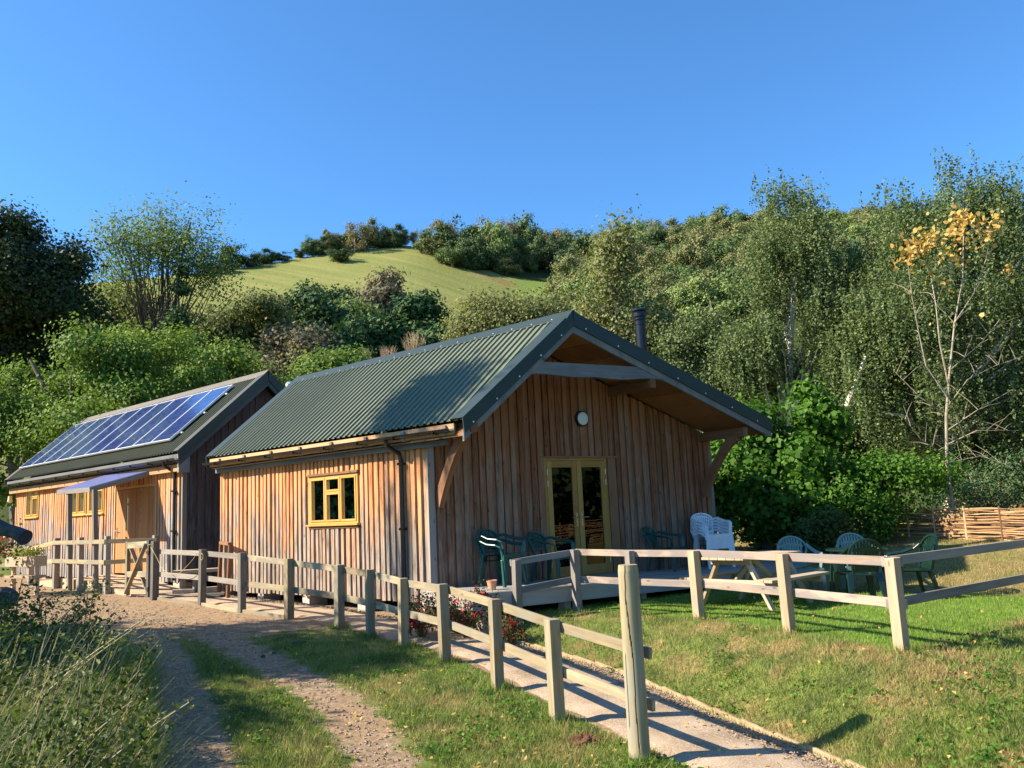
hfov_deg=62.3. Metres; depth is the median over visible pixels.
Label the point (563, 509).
door
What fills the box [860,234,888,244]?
woodland tree
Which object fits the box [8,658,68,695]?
tall weed
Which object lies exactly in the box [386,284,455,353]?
pine tree
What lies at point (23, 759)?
tall weed
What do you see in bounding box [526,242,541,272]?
woodland tree
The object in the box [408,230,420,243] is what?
woodland tree
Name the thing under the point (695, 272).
woodland tree
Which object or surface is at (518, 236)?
woodland tree
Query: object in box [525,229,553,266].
woodland tree
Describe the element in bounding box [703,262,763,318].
woodland tree
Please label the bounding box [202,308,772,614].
timber cabin
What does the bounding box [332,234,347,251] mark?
woodland tree
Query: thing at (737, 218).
woodland tree
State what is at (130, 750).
tall weed
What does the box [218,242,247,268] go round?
woodland tree
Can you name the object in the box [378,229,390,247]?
woodland tree
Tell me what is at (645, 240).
woodland tree
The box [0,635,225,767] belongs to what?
bank grass
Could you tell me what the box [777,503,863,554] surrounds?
elder shrub
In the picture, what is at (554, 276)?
woodland tree
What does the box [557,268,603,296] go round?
woodland tree
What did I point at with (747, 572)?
picnic table
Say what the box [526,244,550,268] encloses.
woodland tree
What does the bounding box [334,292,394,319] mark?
willow tree
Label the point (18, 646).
tall weed
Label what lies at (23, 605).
tall weed
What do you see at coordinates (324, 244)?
woodland tree
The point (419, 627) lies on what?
fuchsia bush
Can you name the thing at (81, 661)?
tall weed
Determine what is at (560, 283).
woodland tree
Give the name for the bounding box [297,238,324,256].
woodland tree
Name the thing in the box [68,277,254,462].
scrub tree
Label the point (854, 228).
woodland tree
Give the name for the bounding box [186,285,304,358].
feathery tree
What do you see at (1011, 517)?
woven hurdle
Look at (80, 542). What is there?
ramp fence
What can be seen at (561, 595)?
timber deck
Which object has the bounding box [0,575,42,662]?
tall weed
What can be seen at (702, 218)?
woodland tree
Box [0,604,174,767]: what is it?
straw stalks
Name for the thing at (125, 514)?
door
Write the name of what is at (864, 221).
woodland tree
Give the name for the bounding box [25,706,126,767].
tall weed
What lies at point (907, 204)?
woodland tree
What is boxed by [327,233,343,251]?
woodland tree
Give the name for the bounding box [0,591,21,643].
tall weed
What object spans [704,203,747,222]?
woodland tree
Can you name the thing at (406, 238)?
woodland tree
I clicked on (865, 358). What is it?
leaning birch limb
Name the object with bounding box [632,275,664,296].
woodland tree
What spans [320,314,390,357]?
pine tree
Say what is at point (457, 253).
woodland tree
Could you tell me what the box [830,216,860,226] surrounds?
woodland tree
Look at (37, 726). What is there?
tall weed
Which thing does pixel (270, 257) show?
woodland tree
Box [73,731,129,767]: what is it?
tall weed
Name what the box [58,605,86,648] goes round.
tall weed
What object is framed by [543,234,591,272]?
woodland tree
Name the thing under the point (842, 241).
woodland tree
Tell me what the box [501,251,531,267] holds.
woodland tree
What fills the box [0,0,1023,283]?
sky
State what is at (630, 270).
woodland tree
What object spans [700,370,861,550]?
hazel shrub
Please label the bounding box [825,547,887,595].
garden table
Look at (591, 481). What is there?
door
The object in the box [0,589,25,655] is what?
tall weed
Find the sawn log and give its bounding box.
[0,519,32,544]
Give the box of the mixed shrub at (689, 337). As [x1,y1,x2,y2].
[646,298,812,432]
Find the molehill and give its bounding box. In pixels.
[567,732,598,746]
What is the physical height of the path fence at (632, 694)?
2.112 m
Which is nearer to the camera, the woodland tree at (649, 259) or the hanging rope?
the hanging rope
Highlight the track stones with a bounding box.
[17,596,445,767]
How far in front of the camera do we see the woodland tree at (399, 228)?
264.96 m
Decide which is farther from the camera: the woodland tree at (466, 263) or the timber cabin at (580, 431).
the woodland tree at (466, 263)
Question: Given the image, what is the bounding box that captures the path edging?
[514,639,866,767]
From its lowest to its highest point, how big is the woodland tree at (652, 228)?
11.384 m
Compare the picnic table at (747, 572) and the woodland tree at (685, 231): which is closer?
the picnic table at (747, 572)
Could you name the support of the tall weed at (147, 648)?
on the ground at (242, 652)
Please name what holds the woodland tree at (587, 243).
on the hillside
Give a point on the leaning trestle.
(229, 561)
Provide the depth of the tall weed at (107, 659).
7.86 m
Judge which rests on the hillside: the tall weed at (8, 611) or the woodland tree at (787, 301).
the woodland tree at (787, 301)
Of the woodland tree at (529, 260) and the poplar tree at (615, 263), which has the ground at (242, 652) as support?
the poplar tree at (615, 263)
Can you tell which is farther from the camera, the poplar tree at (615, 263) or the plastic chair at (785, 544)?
the poplar tree at (615, 263)
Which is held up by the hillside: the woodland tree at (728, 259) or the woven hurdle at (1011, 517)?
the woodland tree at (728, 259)
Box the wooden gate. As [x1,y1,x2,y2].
[124,540,152,596]
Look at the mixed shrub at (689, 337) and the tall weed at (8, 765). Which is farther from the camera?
the mixed shrub at (689, 337)
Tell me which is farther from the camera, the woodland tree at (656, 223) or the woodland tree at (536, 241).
the woodland tree at (656, 223)
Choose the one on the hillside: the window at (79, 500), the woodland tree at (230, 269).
the woodland tree at (230, 269)
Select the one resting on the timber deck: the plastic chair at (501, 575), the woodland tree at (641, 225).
the plastic chair at (501, 575)
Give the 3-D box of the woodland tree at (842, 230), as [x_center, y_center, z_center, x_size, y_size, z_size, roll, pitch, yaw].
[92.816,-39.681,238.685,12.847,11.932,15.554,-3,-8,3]
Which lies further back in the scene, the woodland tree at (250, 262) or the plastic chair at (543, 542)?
the woodland tree at (250, 262)
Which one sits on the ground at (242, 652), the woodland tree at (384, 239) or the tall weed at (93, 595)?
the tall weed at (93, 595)
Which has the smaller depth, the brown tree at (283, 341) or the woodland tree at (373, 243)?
the brown tree at (283, 341)
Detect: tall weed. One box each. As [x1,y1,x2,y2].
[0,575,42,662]
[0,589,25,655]
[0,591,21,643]
[0,599,35,641]
[0,617,15,697]
[0,617,40,698]
[0,618,41,650]
[0,650,21,720]
[0,650,43,724]
[0,654,83,714]
[0,713,39,767]
[0,719,32,759]
[0,746,29,767]
[1,588,49,661]
[1,591,41,631]
[1,621,39,670]
[2,704,63,767]
[3,608,146,715]
[3,729,54,767]
[7,612,81,647]
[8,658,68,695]
[12,689,44,718]
[14,588,69,666]
[19,652,47,680]
[22,572,103,663]
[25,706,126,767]
[25,719,86,767]
[28,595,64,653]
[29,664,77,740]
[33,619,135,699]
[33,677,109,767]
[40,699,120,767]
[50,612,76,644]
[50,699,137,762]
[51,698,103,763]
[52,618,67,646]
[54,659,88,702]
[57,740,82,767]
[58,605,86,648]
[59,626,96,653]
[61,686,194,767]
[63,591,104,668]
[64,606,109,671]
[67,575,113,645]
[67,605,94,637]
[69,673,126,767]
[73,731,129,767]
[77,751,113,767]
[83,648,153,757]
[83,677,113,719]
[91,604,127,645]
[91,627,153,672]
[92,641,124,678]
[96,666,112,688]
[102,687,185,767]
[106,731,124,766]
[110,625,168,710]
[110,750,138,767]
[112,688,148,759]
[114,669,158,731]
[119,739,163,767]
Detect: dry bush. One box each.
[379,345,397,355]
[401,330,425,349]
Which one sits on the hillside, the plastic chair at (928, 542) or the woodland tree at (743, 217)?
the woodland tree at (743, 217)
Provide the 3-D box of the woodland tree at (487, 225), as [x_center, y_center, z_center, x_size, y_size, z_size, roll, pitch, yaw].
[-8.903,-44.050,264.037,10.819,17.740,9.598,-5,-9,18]
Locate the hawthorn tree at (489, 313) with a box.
[430,279,587,340]
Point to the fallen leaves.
(478, 762)
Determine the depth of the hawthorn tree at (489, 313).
33.35 m
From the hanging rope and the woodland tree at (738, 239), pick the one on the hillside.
the woodland tree at (738, 239)
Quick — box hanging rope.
[151,548,196,573]
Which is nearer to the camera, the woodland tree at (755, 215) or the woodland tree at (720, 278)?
the woodland tree at (720, 278)
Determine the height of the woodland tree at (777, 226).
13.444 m
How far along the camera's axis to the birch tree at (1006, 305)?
22.26 m
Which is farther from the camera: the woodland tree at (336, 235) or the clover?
the woodland tree at (336, 235)
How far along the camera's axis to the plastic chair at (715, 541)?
16.20 m
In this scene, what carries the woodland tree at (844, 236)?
on the hillside
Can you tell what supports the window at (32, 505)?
in the timber cabin at (162, 481)
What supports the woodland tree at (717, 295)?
on the hillside
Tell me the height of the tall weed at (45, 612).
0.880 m
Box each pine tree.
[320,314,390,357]
[361,310,415,433]
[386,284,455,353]
[402,320,455,348]
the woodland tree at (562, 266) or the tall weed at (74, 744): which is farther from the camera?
the woodland tree at (562, 266)
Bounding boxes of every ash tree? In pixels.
[71,180,256,377]
[349,265,412,317]
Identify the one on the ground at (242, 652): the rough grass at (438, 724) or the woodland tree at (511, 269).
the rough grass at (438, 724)
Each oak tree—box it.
[260,277,363,336]
[297,279,362,317]
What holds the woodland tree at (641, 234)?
on the hillside
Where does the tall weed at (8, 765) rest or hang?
on the ground at (242, 652)
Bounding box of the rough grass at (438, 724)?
[0,520,1023,767]
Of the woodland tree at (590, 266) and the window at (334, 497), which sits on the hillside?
the woodland tree at (590, 266)
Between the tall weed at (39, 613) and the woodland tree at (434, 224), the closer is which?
the tall weed at (39, 613)
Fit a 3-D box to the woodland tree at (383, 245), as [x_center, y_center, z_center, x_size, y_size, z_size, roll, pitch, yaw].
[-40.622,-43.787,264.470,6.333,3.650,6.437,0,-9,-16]
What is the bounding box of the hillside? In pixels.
[0,235,1023,556]
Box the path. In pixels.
[143,591,825,767]
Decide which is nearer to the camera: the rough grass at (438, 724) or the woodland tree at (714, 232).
the rough grass at (438, 724)
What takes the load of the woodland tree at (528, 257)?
on the hillside
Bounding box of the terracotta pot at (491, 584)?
[487,580,496,589]
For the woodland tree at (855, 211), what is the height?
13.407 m
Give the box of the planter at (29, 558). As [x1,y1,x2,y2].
[4,543,47,594]
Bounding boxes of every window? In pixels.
[22,491,39,518]
[72,492,86,515]
[84,488,104,514]
[306,470,360,528]
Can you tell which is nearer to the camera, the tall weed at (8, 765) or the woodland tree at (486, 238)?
the tall weed at (8, 765)
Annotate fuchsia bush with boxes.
[395,581,451,638]
[425,577,502,637]
[484,605,528,644]
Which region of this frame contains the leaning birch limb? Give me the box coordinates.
[844,356,866,408]
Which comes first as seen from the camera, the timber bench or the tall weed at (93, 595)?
the tall weed at (93, 595)
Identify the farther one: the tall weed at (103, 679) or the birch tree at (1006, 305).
the birch tree at (1006, 305)
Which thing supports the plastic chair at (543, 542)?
on the timber deck
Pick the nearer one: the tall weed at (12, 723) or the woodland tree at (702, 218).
the tall weed at (12, 723)
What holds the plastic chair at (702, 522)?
on the plastic chair at (717, 538)
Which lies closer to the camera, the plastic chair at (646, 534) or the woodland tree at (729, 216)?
the plastic chair at (646, 534)
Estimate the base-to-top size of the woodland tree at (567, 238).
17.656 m
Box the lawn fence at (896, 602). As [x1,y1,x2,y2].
[510,539,1023,651]
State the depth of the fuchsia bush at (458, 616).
11.91 m
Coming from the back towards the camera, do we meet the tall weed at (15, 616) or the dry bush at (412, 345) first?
the dry bush at (412, 345)
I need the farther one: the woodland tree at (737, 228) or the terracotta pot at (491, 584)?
the woodland tree at (737, 228)
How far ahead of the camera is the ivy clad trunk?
49.91 m
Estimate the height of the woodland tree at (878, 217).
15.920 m
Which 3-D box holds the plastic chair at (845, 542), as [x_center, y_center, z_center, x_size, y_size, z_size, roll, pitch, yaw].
[5.660,2.906,13.854,0.659,0.920,0.697,-3,-8,5]
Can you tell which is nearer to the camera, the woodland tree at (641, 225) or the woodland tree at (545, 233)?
the woodland tree at (545, 233)
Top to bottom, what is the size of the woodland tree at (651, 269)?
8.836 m
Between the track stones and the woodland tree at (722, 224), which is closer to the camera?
the track stones
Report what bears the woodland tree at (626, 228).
on the hillside
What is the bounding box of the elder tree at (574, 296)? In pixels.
[499,280,617,317]
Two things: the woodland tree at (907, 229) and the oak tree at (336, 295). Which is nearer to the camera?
the oak tree at (336, 295)
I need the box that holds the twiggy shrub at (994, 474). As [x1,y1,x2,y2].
[900,438,1023,520]
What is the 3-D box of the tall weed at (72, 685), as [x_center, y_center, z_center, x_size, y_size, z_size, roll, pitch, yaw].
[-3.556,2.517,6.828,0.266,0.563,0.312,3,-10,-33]
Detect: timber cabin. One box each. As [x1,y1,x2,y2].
[1,370,284,592]
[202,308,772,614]
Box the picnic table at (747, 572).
[679,551,829,610]
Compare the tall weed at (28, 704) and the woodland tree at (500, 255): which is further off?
the woodland tree at (500, 255)
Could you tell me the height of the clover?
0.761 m
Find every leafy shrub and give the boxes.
[158,327,299,395]
[280,338,376,384]
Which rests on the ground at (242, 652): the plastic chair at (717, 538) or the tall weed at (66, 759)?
the tall weed at (66, 759)
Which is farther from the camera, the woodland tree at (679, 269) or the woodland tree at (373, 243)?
the woodland tree at (373, 243)
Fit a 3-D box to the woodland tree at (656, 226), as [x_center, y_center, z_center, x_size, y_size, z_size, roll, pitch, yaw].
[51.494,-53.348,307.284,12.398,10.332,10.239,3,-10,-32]
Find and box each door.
[115,488,136,572]
[546,461,581,577]
[576,461,610,574]
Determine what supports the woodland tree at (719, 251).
on the hillside
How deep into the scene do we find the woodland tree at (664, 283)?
170.24 m
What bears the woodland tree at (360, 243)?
on the hillside
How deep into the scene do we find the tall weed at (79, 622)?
9.75 m
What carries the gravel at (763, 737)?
on the path
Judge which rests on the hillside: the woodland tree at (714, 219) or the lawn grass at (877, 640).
the woodland tree at (714, 219)
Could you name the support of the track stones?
on the ground at (242, 652)
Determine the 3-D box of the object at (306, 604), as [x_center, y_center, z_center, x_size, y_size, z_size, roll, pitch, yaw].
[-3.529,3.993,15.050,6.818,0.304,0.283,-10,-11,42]
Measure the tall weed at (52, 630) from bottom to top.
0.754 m
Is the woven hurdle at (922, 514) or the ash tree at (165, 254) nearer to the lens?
the woven hurdle at (922, 514)
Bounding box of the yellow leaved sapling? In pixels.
[890,200,1022,535]
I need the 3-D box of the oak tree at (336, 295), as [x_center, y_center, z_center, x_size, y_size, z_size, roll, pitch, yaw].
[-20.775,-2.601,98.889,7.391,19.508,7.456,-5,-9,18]
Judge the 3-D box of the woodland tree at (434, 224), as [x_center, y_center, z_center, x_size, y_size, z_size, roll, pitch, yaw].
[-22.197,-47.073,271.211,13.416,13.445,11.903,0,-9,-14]
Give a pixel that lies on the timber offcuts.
(215, 595)
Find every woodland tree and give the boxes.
[204,260,238,272]
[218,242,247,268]
[230,253,267,267]
[251,247,276,263]
[269,250,294,261]
[293,248,305,257]
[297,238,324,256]
[304,234,328,255]
[311,238,332,254]
[321,228,340,249]
[324,248,354,261]
[325,231,335,251]
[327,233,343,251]
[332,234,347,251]
[339,220,373,251]
[350,237,370,248]
[359,217,388,248]
[365,237,378,248]
[375,236,388,247]
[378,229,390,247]
[379,222,407,245]
[383,227,407,247]
[390,230,412,245]
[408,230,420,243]
[410,228,434,253]
[417,236,446,254]
[424,217,460,236]
[429,214,482,252]
[432,247,453,264]
[435,245,470,267]
[457,231,496,269]
[457,243,484,270]
[475,215,492,236]
[477,217,516,263]
[481,234,492,246]
[485,244,508,269]
[487,245,512,265]
[490,237,530,270]
[491,257,523,273]
[497,218,520,238]
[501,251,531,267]
[504,210,540,240]
[513,232,523,248]
[513,248,539,270]
[514,250,535,269]
[520,225,544,257]
[521,224,558,259]
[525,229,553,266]
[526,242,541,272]
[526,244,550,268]
[536,228,554,269]
[539,270,590,299]
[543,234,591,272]
[544,259,594,294]
[546,251,586,274]
[548,263,581,279]
[551,231,559,264]
[552,223,573,241]
[555,225,574,250]
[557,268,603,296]
[559,224,596,250]
[578,248,607,272]
[578,255,602,277]
[578,283,605,302]
[596,223,636,239]
[602,260,644,277]
[606,275,649,301]
[619,216,650,233]
[619,284,667,323]
[623,292,680,332]
[624,264,663,289]
[628,227,662,253]
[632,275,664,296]
[633,241,671,278]
[634,229,648,236]
[642,218,664,229]
[643,223,688,251]
[643,224,664,232]
[643,226,661,233]
[645,267,685,305]
[651,242,685,266]
[653,261,690,287]
[656,280,706,321]
[659,231,719,271]
[663,216,696,237]
[665,224,713,249]
[665,300,697,322]
[668,224,706,247]
[669,266,720,292]
[670,239,690,250]
[677,261,699,283]
[677,269,749,323]
[682,226,719,249]
[685,210,705,225]
[687,214,733,227]
[694,237,739,268]
[697,211,733,233]
[703,225,723,236]
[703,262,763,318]
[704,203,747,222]
[709,233,737,249]
[712,216,758,237]
[718,252,755,280]
[719,233,744,248]
[720,240,756,272]
[722,218,776,238]
[730,214,743,223]
[737,212,754,222]
[741,230,780,250]
[744,205,786,226]
[766,222,807,234]
[775,272,809,316]
[808,241,843,261]
[809,249,839,278]
[816,207,846,223]
[816,231,858,247]
[827,233,855,245]
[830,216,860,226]
[831,212,857,232]
[831,236,861,258]
[833,221,862,238]
[839,207,862,217]
[843,240,867,255]
[845,223,881,240]
[846,207,878,224]
[846,232,881,244]
[847,203,882,214]
[854,209,901,236]
[858,234,893,256]
[860,200,897,216]
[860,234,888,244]
[861,210,896,227]
[872,261,905,300]
[884,216,938,247]
[895,199,918,213]
[902,265,986,305]
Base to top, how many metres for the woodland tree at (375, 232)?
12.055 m
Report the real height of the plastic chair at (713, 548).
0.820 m
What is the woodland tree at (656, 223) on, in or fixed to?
on the hillside
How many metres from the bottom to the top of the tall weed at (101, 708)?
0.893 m
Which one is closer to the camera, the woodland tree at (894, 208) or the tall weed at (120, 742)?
the tall weed at (120, 742)
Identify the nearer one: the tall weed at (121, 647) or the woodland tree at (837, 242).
the tall weed at (121, 647)
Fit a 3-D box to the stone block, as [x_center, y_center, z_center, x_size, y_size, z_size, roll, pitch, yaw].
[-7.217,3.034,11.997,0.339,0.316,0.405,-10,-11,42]
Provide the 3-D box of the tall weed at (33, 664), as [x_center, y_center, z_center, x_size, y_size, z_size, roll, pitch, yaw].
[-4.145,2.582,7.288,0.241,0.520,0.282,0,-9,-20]
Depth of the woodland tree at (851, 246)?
190.94 m
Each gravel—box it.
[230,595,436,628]
[517,644,851,767]
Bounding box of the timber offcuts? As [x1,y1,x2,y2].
[206,592,230,597]
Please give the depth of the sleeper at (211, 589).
17.98 m
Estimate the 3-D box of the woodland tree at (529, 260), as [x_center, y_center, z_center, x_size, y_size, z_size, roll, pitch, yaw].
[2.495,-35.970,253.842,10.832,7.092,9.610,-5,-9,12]
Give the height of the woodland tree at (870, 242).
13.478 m
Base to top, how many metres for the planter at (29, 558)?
1.236 m
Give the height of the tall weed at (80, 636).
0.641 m
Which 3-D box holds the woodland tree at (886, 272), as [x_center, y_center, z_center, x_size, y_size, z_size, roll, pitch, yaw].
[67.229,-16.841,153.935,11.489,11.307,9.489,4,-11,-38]
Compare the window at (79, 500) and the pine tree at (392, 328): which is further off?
the pine tree at (392, 328)
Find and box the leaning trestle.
[217,541,231,597]
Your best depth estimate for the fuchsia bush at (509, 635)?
11.53 m
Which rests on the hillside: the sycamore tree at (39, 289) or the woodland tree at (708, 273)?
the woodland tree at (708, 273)
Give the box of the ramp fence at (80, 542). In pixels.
[0,535,158,593]
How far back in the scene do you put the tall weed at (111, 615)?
9.71 m
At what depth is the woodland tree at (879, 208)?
301.48 m
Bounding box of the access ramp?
[26,574,179,596]
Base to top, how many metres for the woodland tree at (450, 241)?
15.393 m
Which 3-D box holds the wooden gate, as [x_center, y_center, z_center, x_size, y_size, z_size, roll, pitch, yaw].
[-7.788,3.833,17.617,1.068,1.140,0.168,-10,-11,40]
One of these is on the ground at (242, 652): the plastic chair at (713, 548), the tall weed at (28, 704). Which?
the tall weed at (28, 704)
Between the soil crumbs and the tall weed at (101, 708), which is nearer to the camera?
the tall weed at (101, 708)
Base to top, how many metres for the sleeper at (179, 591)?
0.130 m
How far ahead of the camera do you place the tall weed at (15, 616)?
8.05 m
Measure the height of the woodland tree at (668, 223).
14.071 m
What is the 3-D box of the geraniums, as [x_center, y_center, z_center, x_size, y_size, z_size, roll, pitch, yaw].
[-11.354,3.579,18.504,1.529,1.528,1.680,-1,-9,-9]
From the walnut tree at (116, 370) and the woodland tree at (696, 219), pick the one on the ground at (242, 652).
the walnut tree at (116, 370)
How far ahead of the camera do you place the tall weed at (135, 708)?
6.22 m
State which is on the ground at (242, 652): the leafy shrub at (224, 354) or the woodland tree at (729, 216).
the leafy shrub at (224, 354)
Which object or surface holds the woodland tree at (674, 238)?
on the hillside
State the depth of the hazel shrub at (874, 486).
18.14 m
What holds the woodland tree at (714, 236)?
on the hillside
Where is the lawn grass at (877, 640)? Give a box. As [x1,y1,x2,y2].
[545,587,1023,649]
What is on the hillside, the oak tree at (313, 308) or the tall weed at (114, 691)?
the oak tree at (313, 308)
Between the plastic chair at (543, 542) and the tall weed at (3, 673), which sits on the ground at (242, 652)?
the tall weed at (3, 673)
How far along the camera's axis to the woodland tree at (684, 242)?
230.19 m
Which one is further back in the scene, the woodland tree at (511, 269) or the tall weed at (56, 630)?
the woodland tree at (511, 269)
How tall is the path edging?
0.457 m
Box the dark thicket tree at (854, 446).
[773,346,1023,483]
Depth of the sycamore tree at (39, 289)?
43.54 m
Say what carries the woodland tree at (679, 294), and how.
on the hillside
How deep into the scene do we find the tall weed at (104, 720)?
5.67 m
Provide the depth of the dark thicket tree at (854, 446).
25.88 m
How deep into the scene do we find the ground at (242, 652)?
9.79 m
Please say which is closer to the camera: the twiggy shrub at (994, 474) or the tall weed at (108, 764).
the tall weed at (108, 764)
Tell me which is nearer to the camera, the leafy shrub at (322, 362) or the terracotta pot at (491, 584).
the terracotta pot at (491, 584)
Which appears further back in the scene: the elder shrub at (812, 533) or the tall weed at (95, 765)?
the elder shrub at (812, 533)
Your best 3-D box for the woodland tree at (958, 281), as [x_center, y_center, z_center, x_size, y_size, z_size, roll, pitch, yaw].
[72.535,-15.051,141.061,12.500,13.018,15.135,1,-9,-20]
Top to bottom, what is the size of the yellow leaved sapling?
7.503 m
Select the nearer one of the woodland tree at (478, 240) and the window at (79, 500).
the window at (79, 500)
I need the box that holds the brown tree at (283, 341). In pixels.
[229,313,366,382]
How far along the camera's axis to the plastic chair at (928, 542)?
12.63 m
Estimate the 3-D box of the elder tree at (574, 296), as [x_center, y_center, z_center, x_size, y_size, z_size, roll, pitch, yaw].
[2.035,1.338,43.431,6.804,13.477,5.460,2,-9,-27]
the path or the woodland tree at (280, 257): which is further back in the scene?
the woodland tree at (280, 257)
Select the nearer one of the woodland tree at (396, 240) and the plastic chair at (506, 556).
the plastic chair at (506, 556)
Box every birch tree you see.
[700,164,914,438]
[804,142,1023,520]
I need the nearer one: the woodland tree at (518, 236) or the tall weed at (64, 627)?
the tall weed at (64, 627)
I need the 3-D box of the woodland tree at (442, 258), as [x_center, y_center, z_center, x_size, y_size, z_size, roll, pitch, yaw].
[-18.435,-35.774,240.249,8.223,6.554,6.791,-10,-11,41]
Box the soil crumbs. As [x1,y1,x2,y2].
[553,731,613,751]
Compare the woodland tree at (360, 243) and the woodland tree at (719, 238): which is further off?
the woodland tree at (360, 243)
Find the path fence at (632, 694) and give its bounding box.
[150,541,654,761]
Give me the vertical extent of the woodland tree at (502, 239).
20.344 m
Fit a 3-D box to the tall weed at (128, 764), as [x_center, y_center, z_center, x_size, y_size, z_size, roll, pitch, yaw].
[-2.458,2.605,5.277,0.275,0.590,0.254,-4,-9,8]
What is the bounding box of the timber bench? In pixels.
[173,568,217,591]
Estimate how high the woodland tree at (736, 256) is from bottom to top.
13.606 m
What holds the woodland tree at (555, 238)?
on the hillside
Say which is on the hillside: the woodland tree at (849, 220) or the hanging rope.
the woodland tree at (849, 220)
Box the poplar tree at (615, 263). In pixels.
[557,194,695,361]
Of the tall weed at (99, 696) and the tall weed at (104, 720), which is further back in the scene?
the tall weed at (99, 696)
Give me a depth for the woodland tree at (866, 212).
269.30 m
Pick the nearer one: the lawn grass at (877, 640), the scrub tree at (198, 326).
the lawn grass at (877, 640)
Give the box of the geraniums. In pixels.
[0,518,42,581]
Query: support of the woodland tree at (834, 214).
on the hillside
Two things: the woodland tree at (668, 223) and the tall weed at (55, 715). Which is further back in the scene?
the woodland tree at (668, 223)
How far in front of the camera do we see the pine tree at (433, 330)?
52.84 m
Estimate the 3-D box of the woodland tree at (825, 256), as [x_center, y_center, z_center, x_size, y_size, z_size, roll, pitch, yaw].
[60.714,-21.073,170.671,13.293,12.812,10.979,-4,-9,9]
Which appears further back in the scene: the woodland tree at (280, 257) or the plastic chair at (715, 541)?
the woodland tree at (280, 257)
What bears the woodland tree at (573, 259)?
on the hillside
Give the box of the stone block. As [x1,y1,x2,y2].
[0,587,17,609]
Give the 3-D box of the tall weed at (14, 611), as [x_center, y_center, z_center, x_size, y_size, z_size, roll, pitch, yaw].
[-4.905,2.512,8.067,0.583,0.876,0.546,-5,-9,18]
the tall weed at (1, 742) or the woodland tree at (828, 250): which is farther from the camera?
the woodland tree at (828, 250)
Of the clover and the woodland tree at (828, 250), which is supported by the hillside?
the woodland tree at (828, 250)
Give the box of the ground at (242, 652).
[0,504,1023,767]
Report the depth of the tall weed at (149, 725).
5.00 m
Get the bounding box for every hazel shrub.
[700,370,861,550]
[798,443,985,543]
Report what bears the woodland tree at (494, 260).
on the hillside
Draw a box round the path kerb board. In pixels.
[157,597,283,618]
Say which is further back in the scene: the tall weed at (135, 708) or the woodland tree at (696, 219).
the woodland tree at (696, 219)
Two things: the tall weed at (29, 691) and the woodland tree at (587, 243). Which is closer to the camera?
the tall weed at (29, 691)
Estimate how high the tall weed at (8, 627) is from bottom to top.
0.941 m
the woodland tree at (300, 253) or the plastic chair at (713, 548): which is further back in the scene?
the woodland tree at (300, 253)
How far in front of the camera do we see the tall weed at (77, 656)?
6.75 m
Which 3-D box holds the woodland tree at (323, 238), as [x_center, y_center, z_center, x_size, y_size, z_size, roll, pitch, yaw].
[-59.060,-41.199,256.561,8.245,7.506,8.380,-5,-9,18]
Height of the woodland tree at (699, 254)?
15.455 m
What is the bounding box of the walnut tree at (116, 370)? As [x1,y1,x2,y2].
[0,308,240,517]
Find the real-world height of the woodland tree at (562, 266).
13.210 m
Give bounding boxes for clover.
[107,614,1023,767]
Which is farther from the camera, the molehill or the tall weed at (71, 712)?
the molehill
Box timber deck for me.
[423,561,814,633]
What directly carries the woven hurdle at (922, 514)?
on the ground at (242, 652)
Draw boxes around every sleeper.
[172,589,194,593]
[206,586,223,592]
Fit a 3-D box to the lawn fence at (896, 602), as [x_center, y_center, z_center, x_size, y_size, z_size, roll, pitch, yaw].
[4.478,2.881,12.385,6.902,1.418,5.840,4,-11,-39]
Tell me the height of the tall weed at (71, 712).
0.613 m
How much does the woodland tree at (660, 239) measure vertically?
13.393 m
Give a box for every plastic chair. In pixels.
[474,534,527,587]
[476,528,529,581]
[527,531,574,581]
[642,527,688,571]
[690,513,734,547]
[690,516,734,549]
[690,518,734,550]
[690,522,731,549]
[690,526,735,568]
[776,536,826,590]
[832,538,887,603]
[835,533,883,589]
[883,534,938,595]
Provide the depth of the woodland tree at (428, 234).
254.52 m
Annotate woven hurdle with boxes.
[856,505,955,538]
[926,506,1023,540]
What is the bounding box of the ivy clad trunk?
[157,260,199,372]
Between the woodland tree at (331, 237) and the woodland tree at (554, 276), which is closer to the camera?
the woodland tree at (554, 276)
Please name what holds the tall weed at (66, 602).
on the ground at (242, 652)
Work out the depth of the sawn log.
11.01 m
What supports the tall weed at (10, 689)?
on the ground at (242, 652)
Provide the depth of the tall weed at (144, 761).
5.41 m
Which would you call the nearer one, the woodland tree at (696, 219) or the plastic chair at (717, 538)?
the plastic chair at (717, 538)
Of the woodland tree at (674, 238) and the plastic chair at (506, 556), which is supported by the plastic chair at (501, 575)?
the plastic chair at (506, 556)
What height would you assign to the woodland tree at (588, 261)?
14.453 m
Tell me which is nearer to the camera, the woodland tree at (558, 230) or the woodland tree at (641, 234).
the woodland tree at (641, 234)
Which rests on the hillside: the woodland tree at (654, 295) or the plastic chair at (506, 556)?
the woodland tree at (654, 295)
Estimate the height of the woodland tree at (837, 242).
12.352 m
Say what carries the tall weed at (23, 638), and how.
on the ground at (242, 652)
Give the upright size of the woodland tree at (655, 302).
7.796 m
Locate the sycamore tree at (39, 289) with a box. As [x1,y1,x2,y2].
[0,194,145,556]
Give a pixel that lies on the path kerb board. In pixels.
(231, 609)
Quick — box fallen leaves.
[3,569,1022,767]
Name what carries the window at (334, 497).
in the timber cabin at (580, 431)
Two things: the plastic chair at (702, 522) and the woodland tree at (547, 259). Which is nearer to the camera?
the plastic chair at (702, 522)
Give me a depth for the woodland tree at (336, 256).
239.91 m
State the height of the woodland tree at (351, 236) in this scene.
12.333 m

